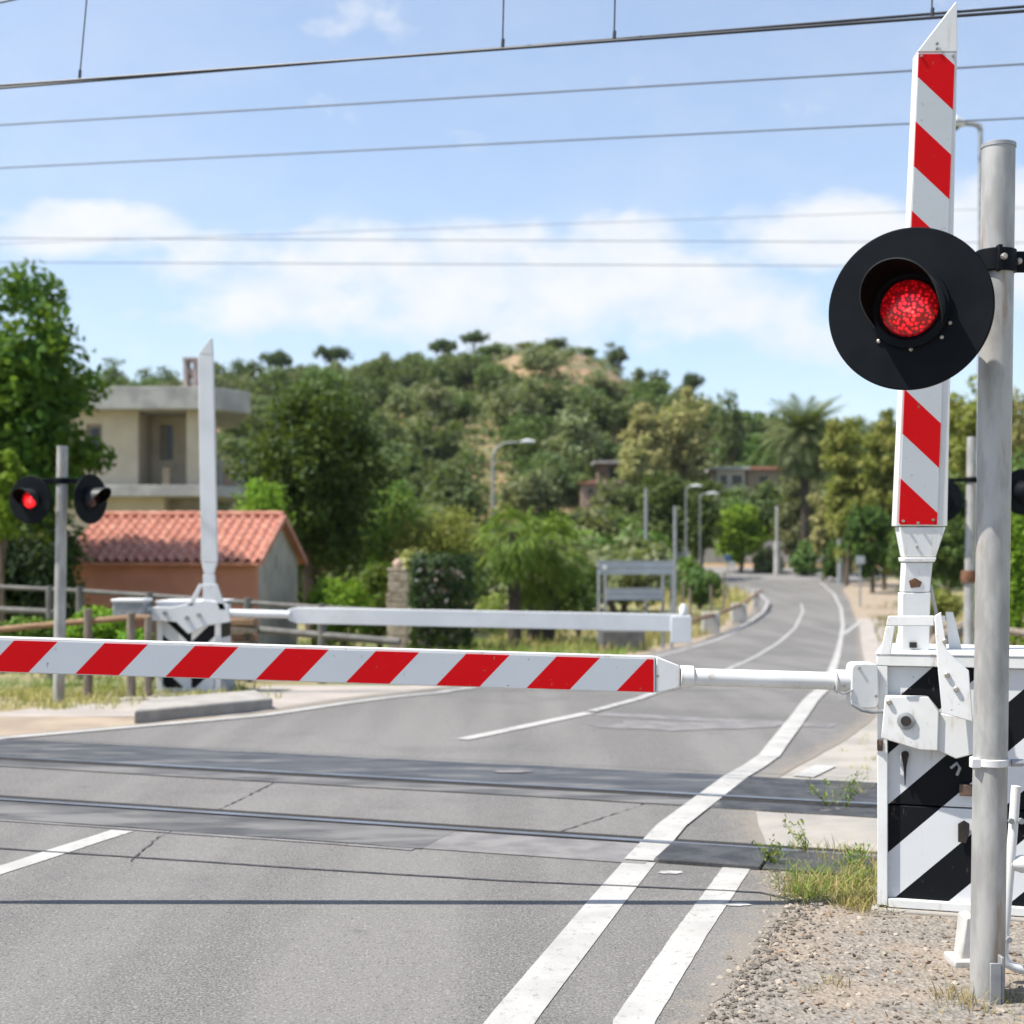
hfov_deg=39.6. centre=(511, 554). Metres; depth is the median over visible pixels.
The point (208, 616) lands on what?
level crossing barrier
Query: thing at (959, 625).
fallen branch
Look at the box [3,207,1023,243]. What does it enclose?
overhead cable
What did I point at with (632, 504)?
hillside tree
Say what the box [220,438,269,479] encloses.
hillside tree
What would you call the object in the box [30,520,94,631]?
leafy tree
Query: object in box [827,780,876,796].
grass
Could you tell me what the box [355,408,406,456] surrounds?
hillside tree
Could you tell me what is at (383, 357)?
hillside tree
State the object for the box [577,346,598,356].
hill crest tree
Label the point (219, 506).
hillside tree
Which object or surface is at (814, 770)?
road marking
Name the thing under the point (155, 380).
hillside tree
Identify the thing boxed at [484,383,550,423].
hillside tree
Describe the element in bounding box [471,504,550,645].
fan palm
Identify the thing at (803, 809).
crossing panel
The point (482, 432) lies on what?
hillside scrub
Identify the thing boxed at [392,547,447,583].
rose shrub
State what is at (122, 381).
hillside tree
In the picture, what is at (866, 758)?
grass
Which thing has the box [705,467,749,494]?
hillside house
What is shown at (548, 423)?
hillside tree
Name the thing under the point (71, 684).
grass
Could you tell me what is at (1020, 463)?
round tree
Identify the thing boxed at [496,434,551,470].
hillside tree
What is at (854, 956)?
leaf litter
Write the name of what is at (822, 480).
hill crest tree
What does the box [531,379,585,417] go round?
hillside tree
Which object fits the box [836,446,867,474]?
hill crest tree
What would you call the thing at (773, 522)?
hillside tree
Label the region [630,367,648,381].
hillside tree
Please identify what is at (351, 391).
hillside tree
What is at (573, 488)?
hillside tree
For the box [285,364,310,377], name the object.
hillside tree
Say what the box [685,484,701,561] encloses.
street lamp
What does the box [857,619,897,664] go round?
pavement
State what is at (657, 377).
hill crest tree
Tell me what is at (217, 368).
hill crest tree
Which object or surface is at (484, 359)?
hillside tree
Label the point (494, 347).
hill crest tree
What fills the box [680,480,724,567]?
green tree
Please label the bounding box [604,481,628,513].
hillside house
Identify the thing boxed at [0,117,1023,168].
overhead cable
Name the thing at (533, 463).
hillside tree
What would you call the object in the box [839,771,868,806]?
tall weed
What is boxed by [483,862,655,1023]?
road marking
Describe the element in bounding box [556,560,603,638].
round bush
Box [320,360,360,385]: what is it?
hillside tree
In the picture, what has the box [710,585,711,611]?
marker post
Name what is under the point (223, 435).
hillside tree
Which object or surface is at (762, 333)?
sky
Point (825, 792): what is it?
tall weed
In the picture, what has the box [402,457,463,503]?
hillside tree
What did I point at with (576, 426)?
hillside tree
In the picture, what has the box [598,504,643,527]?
green bush
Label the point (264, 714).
road marking
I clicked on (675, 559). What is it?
telegraph pole
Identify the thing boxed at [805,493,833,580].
weeping tree
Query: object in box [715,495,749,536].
hillside tree
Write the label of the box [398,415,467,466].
hillside tree
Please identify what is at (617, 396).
hillside tree
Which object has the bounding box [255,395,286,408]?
hillside tree
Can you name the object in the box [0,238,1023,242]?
overhead cable
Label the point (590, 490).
window
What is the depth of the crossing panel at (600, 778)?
9.51 m
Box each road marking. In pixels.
[0,656,658,738]
[0,830,131,873]
[456,712,592,739]
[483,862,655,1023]
[587,604,803,710]
[613,867,749,1023]
[624,755,777,860]
[658,871,682,873]
[661,588,768,655]
[723,902,751,905]
[758,652,840,756]
[793,765,834,776]
[820,582,844,651]
[842,622,860,633]
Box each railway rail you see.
[0,756,876,804]
[0,797,876,856]
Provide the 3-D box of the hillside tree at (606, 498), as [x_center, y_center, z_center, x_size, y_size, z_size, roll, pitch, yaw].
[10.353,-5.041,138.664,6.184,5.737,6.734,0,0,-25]
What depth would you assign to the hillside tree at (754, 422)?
224.69 m
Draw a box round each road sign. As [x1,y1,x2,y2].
[724,554,734,597]
[856,556,864,606]
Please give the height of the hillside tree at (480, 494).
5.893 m
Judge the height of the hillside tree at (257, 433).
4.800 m
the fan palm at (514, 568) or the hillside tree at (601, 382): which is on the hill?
the hillside tree at (601, 382)
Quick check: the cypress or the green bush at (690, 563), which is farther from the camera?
the green bush at (690, 563)
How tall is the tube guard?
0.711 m
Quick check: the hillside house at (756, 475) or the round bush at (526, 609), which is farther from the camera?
the hillside house at (756, 475)
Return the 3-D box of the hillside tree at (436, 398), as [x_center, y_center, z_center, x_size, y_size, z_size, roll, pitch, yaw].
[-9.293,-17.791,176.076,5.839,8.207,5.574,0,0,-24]
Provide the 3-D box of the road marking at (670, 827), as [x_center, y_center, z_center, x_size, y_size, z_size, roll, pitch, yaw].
[1.175,1.411,8.313,0.211,0.001,3.652,0,0,20]
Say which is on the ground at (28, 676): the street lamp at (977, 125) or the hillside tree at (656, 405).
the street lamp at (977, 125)
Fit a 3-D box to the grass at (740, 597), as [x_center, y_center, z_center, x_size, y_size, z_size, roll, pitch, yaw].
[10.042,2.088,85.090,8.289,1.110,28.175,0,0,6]
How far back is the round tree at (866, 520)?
87.66 m
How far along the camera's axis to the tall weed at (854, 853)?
6.43 m
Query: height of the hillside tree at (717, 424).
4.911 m
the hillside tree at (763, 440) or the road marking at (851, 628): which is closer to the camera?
the road marking at (851, 628)
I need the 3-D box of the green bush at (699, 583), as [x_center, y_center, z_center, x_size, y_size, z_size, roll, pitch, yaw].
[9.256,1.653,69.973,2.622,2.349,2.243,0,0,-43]
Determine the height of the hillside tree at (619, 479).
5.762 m
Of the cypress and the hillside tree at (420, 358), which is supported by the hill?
the hillside tree at (420, 358)
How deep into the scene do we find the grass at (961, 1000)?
4.44 m
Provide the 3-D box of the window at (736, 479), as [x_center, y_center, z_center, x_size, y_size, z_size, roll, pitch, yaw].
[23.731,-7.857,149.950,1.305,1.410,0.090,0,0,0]
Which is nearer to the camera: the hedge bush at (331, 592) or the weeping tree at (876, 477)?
the hedge bush at (331, 592)
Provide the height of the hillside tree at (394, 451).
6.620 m
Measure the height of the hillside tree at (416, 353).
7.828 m
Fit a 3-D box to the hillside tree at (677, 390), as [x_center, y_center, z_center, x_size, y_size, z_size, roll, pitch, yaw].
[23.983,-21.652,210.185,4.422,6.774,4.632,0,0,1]
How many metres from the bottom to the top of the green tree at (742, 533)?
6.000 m
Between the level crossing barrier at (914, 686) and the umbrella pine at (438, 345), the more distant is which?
the umbrella pine at (438, 345)
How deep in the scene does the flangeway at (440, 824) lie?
7.51 m
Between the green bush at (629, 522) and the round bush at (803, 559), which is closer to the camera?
the green bush at (629, 522)
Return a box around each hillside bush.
[701,478,728,505]
[722,484,762,504]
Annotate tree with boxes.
[0,257,116,540]
[0,447,28,673]
[0,532,75,623]
[3,515,66,584]
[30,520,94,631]
[99,357,126,382]
[111,375,137,385]
[128,380,157,385]
[133,365,182,383]
[139,377,168,385]
[157,376,192,385]
[163,378,182,385]
[214,361,228,379]
[214,367,252,389]
[217,410,266,440]
[217,431,242,446]
[217,431,267,484]
[217,451,233,503]
[217,472,241,510]
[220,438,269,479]
[223,372,404,630]
[223,374,245,386]
[229,358,266,381]
[235,385,265,420]
[236,377,279,397]
[245,426,280,446]
[252,365,296,390]
[252,395,282,413]
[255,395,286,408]
[256,403,291,435]
[274,381,299,398]
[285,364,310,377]
[285,369,303,382]
[290,362,320,371]
[294,367,355,392]
[296,383,323,403]
[297,558,370,603]
[316,387,365,413]
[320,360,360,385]
[324,360,347,373]
[332,481,386,589]
[335,374,386,402]
[344,366,362,376]
[352,389,381,421]
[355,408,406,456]
[355,475,407,515]
[356,455,414,490]
[359,361,377,376]
[361,358,388,384]
[361,437,427,473]
[362,377,394,405]
[367,352,394,366]
[382,381,418,416]
[384,363,425,390]
[385,356,428,376]
[393,351,424,365]
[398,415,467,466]
[401,351,425,357]
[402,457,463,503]
[406,355,429,365]
[406,378,471,416]
[408,541,491,608]
[413,379,459,434]
[417,503,454,533]
[418,357,455,388]
[418,481,490,518]
[419,358,443,374]
[421,448,488,533]
[428,392,483,421]
[435,351,482,391]
[443,354,465,365]
[443,458,466,471]
[461,355,493,364]
[463,516,557,609]
[469,352,492,360]
[472,361,503,388]
[472,364,525,399]
[473,341,515,359]
[477,525,533,538]
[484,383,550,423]
[489,373,549,412]
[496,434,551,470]
[496,459,567,517]
[497,412,557,438]
[500,418,547,449]
[510,448,571,489]
[514,341,532,347]
[517,344,566,377]
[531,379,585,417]
[536,435,570,460]
[540,525,685,612]
[544,337,569,348]
[545,450,595,488]
[548,402,608,467]
[550,505,628,598]
[561,472,592,506]
[571,527,672,612]
[574,386,607,405]
[575,393,622,435]
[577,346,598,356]
[577,371,631,404]
[581,374,622,406]
[588,475,640,516]
[589,431,619,460]
[603,342,628,374]
[609,397,634,434]
[613,468,625,480]
[613,483,656,514]
[615,434,653,491]
[616,389,664,405]
[617,402,675,479]
[620,393,669,446]
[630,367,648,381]
[632,379,671,398]
[635,470,701,555]
[648,369,669,388]
[648,379,672,394]
[657,386,714,482]
[657,394,702,414]
[662,386,682,401]
[665,426,721,483]
[669,491,722,519]
[670,392,715,436]
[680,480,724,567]
[702,395,725,409]
[707,402,724,423]
[707,433,779,466]
[708,415,722,438]
[709,421,751,437]
[713,503,770,572]
[715,388,749,466]
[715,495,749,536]
[720,483,784,530]
[722,462,752,466]
[733,409,767,437]
[745,447,774,466]
[753,411,786,422]
[753,417,786,440]
[758,479,787,537]
[760,433,776,450]
[768,416,811,464]
[768,508,815,540]
[771,476,799,487]
[772,476,815,557]
[799,477,829,499]
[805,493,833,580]
[810,486,834,536]
[814,411,828,482]
[819,415,869,585]
[821,469,859,482]
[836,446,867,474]
[837,503,894,593]
[845,424,872,453]
[847,415,876,432]
[857,407,906,589]
[885,526,920,580]
[931,473,976,594]
[948,374,976,492]
[976,386,1023,523]
[1012,446,1023,517]
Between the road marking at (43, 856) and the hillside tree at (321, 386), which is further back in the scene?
the hillside tree at (321, 386)
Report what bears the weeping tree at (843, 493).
on the ground at (28, 676)
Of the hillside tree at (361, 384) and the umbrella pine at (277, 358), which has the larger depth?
the umbrella pine at (277, 358)
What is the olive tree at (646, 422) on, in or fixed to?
on the hill
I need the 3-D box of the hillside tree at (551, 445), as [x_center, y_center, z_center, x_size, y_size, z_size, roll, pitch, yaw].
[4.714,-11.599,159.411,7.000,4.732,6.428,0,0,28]
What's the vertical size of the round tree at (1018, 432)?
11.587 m
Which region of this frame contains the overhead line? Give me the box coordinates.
[0,0,1023,88]
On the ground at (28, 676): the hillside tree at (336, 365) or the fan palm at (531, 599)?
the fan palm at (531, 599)
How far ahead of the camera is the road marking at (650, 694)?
26.01 m
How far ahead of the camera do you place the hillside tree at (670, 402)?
203.55 m
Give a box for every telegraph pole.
[644,488,647,612]
[673,506,676,613]
[774,506,779,574]
[837,539,842,583]
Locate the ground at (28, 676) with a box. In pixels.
[0,577,1023,711]
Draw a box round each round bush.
[230,476,296,527]
[354,477,445,578]
[384,498,492,585]
[471,592,510,637]
[503,585,576,637]
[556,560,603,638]
[751,545,785,572]
[787,539,822,575]
[819,537,855,580]
[930,587,963,619]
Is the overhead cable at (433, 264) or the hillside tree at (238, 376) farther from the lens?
the hillside tree at (238, 376)
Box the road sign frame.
[597,560,673,648]
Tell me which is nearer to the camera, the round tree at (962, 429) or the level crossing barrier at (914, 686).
the level crossing barrier at (914, 686)
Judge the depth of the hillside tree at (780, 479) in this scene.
151.34 m
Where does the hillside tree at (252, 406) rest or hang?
on the hill
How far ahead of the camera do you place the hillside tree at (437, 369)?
198.01 m
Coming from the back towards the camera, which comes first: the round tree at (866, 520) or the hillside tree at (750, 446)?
the hillside tree at (750, 446)
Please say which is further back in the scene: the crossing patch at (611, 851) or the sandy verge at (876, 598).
the sandy verge at (876, 598)
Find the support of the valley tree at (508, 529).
on the ground at (28, 676)
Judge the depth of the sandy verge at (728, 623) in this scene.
44.80 m
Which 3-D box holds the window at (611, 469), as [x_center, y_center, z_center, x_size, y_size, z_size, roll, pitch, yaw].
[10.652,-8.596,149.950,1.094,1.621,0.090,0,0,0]
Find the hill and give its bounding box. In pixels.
[39,349,975,567]
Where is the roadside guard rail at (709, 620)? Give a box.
[692,589,762,634]
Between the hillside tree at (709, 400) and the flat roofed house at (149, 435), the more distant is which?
the hillside tree at (709, 400)
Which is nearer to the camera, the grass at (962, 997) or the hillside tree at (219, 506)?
the grass at (962, 997)
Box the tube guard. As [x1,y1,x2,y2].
[1005,785,1023,974]
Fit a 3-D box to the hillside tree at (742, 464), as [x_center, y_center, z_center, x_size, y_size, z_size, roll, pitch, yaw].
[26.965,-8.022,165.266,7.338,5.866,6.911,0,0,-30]
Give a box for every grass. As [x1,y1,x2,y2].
[0,672,254,693]
[0,681,284,710]
[287,632,668,654]
[464,607,730,652]
[603,584,751,607]
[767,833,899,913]
[797,965,1023,1013]
[815,562,858,573]
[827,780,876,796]
[839,733,875,770]
[866,599,1023,645]
[875,588,1023,644]
[902,960,1022,1023]
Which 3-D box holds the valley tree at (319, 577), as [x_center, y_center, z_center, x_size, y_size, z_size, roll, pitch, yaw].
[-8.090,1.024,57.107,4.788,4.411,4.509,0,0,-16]
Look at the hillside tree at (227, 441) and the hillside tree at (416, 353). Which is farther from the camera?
the hillside tree at (416, 353)
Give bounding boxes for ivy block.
[407,545,479,649]
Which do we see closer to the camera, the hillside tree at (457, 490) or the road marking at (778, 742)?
the road marking at (778, 742)
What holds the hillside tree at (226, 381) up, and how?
on the hill
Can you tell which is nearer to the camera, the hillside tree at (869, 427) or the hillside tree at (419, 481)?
the hillside tree at (419, 481)
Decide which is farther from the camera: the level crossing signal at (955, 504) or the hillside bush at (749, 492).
the hillside bush at (749, 492)
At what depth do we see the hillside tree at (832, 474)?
171.82 m
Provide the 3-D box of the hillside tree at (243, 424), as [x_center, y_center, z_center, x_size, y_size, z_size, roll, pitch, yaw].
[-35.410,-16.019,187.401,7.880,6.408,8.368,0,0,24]
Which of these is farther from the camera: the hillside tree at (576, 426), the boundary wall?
the hillside tree at (576, 426)
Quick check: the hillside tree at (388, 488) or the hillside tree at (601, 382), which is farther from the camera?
the hillside tree at (601, 382)
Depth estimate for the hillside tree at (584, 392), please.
185.11 m
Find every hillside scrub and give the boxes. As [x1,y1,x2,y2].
[33,341,975,557]
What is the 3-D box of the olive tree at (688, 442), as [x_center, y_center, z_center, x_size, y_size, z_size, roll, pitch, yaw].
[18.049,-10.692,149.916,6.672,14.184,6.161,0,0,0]
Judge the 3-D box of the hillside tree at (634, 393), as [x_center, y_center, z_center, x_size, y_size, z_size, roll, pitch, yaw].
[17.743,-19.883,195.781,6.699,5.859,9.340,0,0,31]
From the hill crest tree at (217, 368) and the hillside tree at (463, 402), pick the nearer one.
the hillside tree at (463, 402)
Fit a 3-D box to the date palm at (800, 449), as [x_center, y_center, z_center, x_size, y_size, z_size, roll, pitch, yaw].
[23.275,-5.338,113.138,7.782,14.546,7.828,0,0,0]
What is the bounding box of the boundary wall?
[677,540,829,564]
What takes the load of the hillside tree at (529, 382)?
on the hill
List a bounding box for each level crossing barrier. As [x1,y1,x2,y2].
[0,2,1023,921]
[111,338,690,693]
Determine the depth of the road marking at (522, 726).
11.73 m
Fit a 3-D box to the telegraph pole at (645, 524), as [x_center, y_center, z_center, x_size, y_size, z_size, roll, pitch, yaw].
[5.653,0.022,60.000,0.170,5.697,0.162,0,0,0]
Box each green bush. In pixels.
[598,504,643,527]
[610,517,643,539]
[641,530,679,562]
[665,554,703,600]
[677,565,728,608]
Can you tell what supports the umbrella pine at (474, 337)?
on the hill
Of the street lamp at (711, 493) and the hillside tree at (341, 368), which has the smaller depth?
the street lamp at (711, 493)
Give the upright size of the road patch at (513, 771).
0.001 m
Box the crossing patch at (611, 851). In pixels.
[423,831,648,863]
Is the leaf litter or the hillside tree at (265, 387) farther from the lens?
the hillside tree at (265, 387)
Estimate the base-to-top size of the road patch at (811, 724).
0.001 m
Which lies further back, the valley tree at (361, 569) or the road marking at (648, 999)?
the valley tree at (361, 569)
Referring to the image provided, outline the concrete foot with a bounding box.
[944,910,970,967]
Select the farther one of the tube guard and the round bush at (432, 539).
the round bush at (432, 539)
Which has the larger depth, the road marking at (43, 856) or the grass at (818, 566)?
the grass at (818, 566)
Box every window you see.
[88,425,101,460]
[161,425,172,459]
[587,487,593,494]
[608,466,617,478]
[719,474,727,485]
[731,474,742,486]
[759,475,768,486]
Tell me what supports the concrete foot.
on the gravel verge at (880, 991)
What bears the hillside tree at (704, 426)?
on the hill
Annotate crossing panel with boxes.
[0,739,723,792]
[0,760,691,804]
[0,801,453,847]
[654,842,772,869]
[709,800,876,817]
[725,776,876,802]
[763,850,876,878]
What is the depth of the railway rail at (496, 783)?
8.87 m
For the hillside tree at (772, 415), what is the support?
on the hill
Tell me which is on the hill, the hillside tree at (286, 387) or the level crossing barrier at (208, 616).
the hillside tree at (286, 387)
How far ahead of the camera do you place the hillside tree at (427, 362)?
218.16 m
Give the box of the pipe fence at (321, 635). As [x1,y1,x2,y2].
[0,585,401,683]
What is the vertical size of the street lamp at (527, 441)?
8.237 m
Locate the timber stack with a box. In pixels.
[231,618,258,643]
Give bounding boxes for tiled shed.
[70,511,306,644]
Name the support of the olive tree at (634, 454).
on the hill
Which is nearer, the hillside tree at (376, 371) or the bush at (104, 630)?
the bush at (104, 630)
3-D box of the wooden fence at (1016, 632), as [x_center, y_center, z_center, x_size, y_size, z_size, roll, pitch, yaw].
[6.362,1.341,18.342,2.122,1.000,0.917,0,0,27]
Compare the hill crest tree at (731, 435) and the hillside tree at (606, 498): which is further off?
the hill crest tree at (731, 435)
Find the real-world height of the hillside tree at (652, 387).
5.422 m
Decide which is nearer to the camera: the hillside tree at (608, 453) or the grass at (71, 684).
the grass at (71, 684)
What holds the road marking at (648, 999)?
on the road at (112, 936)
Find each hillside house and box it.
[576,479,601,509]
[590,461,626,480]
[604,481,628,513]
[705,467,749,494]
[745,467,795,493]
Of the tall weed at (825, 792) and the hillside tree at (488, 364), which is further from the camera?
the hillside tree at (488, 364)
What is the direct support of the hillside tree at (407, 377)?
on the hill
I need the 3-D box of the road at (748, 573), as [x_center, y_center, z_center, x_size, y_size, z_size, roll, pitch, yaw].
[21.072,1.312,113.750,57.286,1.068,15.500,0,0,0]
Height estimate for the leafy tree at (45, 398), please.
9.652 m
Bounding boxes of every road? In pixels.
[0,580,875,1023]
[703,567,900,579]
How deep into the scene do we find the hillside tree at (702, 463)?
160.71 m
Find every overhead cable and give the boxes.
[0,63,1023,125]
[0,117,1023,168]
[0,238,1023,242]
[0,262,836,265]
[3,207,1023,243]
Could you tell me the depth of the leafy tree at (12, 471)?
23.90 m
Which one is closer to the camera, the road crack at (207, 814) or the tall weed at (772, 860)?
the tall weed at (772, 860)
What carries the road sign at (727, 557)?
on the ground at (28, 676)
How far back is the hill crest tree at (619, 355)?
247.44 m
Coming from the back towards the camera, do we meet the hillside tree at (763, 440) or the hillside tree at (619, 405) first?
the hillside tree at (763, 440)
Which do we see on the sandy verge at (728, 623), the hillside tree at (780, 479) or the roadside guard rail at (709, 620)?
the roadside guard rail at (709, 620)
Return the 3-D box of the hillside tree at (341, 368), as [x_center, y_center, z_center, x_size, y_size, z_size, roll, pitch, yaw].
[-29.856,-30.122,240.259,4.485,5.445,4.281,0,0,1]
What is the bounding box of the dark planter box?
[600,630,644,652]
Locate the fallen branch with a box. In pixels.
[929,621,974,643]
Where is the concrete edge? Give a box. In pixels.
[0,819,414,849]
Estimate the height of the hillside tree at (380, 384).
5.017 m
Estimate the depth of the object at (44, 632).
18.39 m
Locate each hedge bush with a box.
[295,573,378,645]
[351,562,393,647]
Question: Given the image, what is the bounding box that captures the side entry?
[0,685,442,716]
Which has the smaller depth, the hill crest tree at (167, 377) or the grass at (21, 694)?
the grass at (21, 694)
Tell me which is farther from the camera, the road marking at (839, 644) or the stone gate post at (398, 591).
the road marking at (839, 644)
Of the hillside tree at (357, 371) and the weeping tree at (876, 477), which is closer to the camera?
the weeping tree at (876, 477)
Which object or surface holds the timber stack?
on the ground at (28, 676)
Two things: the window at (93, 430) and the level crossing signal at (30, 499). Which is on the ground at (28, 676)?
the level crossing signal at (30, 499)
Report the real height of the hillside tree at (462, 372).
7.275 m
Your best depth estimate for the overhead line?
7.87 m
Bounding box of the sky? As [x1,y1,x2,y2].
[0,0,1023,423]
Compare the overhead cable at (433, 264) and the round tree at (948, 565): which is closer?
the overhead cable at (433, 264)
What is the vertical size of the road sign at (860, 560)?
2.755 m
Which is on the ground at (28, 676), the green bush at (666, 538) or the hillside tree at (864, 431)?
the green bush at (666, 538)
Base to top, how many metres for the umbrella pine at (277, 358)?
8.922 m
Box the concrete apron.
[755,707,876,851]
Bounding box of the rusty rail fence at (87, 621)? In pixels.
[0,609,151,700]
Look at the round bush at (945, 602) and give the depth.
39.52 m
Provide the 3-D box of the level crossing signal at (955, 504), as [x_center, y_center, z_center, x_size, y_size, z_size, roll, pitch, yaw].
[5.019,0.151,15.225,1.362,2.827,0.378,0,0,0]
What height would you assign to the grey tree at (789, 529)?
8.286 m
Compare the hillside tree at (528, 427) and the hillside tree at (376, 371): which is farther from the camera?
the hillside tree at (376, 371)
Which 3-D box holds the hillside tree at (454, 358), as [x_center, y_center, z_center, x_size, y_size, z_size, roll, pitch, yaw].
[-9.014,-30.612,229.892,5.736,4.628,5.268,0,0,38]
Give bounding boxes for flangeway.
[0,758,876,807]
[0,795,876,853]
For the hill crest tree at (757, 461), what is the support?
on the hill
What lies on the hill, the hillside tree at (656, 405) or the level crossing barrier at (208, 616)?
the hillside tree at (656, 405)
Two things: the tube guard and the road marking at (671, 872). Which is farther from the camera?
the road marking at (671, 872)
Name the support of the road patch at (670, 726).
on the road at (112, 936)
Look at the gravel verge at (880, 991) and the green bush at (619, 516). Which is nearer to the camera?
the gravel verge at (880, 991)
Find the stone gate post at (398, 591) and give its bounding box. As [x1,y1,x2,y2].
[386,559,408,647]
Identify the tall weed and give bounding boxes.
[749,834,783,862]
[782,814,810,849]
[807,777,855,805]
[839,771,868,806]
[841,842,870,864]
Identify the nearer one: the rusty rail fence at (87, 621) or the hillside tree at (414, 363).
the rusty rail fence at (87, 621)
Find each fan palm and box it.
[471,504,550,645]
[496,546,570,643]
[504,508,596,641]
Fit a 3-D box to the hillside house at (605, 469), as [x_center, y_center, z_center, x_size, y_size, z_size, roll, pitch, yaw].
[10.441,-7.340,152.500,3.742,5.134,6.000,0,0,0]
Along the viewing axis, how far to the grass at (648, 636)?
40.33 m
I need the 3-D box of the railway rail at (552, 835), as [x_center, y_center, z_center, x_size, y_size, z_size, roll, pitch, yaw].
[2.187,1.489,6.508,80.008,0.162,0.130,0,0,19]
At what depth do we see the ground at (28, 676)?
23.37 m
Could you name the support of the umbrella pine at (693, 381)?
on the hill
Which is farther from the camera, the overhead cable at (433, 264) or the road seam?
the overhead cable at (433, 264)
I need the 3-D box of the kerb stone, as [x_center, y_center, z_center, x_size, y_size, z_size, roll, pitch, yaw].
[-2.858,1.397,13.024,0.815,0.154,1.817,0,0,44]
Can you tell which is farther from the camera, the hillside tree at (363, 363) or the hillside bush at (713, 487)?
the hillside tree at (363, 363)
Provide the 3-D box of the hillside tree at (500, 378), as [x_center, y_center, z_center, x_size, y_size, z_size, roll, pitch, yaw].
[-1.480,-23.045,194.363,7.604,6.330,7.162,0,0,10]
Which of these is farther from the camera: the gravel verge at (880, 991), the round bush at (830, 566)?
the round bush at (830, 566)
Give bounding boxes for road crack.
[130,775,287,860]
[562,803,643,830]
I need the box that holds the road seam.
[0,848,801,900]
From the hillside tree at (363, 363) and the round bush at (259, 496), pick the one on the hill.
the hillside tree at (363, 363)
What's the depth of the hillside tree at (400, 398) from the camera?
192.47 m
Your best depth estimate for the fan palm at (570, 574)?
40.62 m
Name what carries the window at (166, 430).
in the flat roofed house at (149, 435)
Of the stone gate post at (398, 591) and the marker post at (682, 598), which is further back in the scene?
the marker post at (682, 598)
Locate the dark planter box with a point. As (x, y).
(621, 637)
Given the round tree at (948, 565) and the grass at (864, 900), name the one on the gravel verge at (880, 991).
the grass at (864, 900)
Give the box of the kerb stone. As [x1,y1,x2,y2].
[134,690,272,723]
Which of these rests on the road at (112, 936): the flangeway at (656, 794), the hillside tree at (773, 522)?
the flangeway at (656, 794)
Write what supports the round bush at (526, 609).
on the ground at (28, 676)
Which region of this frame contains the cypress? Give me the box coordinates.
[1009,512,1023,644]
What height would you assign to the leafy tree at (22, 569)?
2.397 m
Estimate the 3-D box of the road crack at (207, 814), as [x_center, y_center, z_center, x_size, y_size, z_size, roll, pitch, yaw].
[-1.627,1.416,7.991,0.098,0.001,2.839,0,0,7]
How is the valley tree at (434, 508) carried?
on the ground at (28, 676)
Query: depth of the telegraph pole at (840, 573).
99.85 m
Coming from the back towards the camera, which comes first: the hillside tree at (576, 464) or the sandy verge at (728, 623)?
the hillside tree at (576, 464)
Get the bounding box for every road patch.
[496,770,530,771]
[590,721,783,730]
[594,712,836,727]
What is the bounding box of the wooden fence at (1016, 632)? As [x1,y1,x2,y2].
[929,621,1023,639]
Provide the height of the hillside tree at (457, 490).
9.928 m
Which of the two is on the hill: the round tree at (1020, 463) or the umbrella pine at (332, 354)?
the umbrella pine at (332, 354)
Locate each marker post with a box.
[681,580,684,603]
[689,588,691,621]
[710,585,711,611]
[723,572,724,614]
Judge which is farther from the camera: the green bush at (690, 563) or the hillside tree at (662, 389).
the hillside tree at (662, 389)
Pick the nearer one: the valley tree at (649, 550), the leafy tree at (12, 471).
the leafy tree at (12, 471)
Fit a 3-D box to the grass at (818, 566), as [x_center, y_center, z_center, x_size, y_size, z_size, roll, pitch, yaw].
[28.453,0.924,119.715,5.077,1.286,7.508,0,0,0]
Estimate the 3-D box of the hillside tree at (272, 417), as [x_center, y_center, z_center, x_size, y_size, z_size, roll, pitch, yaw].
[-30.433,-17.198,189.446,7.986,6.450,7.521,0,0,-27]
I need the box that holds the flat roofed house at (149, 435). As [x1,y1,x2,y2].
[55,357,249,617]
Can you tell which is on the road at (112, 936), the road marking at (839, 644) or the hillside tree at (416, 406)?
the road marking at (839, 644)
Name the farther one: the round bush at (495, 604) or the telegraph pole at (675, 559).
the telegraph pole at (675, 559)
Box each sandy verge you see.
[0,716,217,735]
[623,587,752,654]
[843,580,899,618]
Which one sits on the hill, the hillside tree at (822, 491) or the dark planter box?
the hillside tree at (822, 491)
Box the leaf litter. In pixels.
[766,876,1023,1023]
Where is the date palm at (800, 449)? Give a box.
[757,393,847,575]
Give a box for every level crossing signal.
[10,446,111,702]
[829,139,1023,1004]
[947,437,1023,644]
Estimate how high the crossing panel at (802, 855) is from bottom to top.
0.040 m
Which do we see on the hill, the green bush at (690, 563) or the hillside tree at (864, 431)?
the hillside tree at (864, 431)
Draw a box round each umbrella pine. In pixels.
[258,348,293,368]
[311,344,353,365]
[427,337,457,362]
[458,329,490,354]
[681,370,705,391]
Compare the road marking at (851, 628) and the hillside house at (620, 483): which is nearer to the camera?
the road marking at (851, 628)
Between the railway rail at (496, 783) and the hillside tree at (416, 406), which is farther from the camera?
the hillside tree at (416, 406)
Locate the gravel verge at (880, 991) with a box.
[706,873,1023,1023]
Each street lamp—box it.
[491,439,534,603]
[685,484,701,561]
[699,492,718,567]
[956,115,982,422]

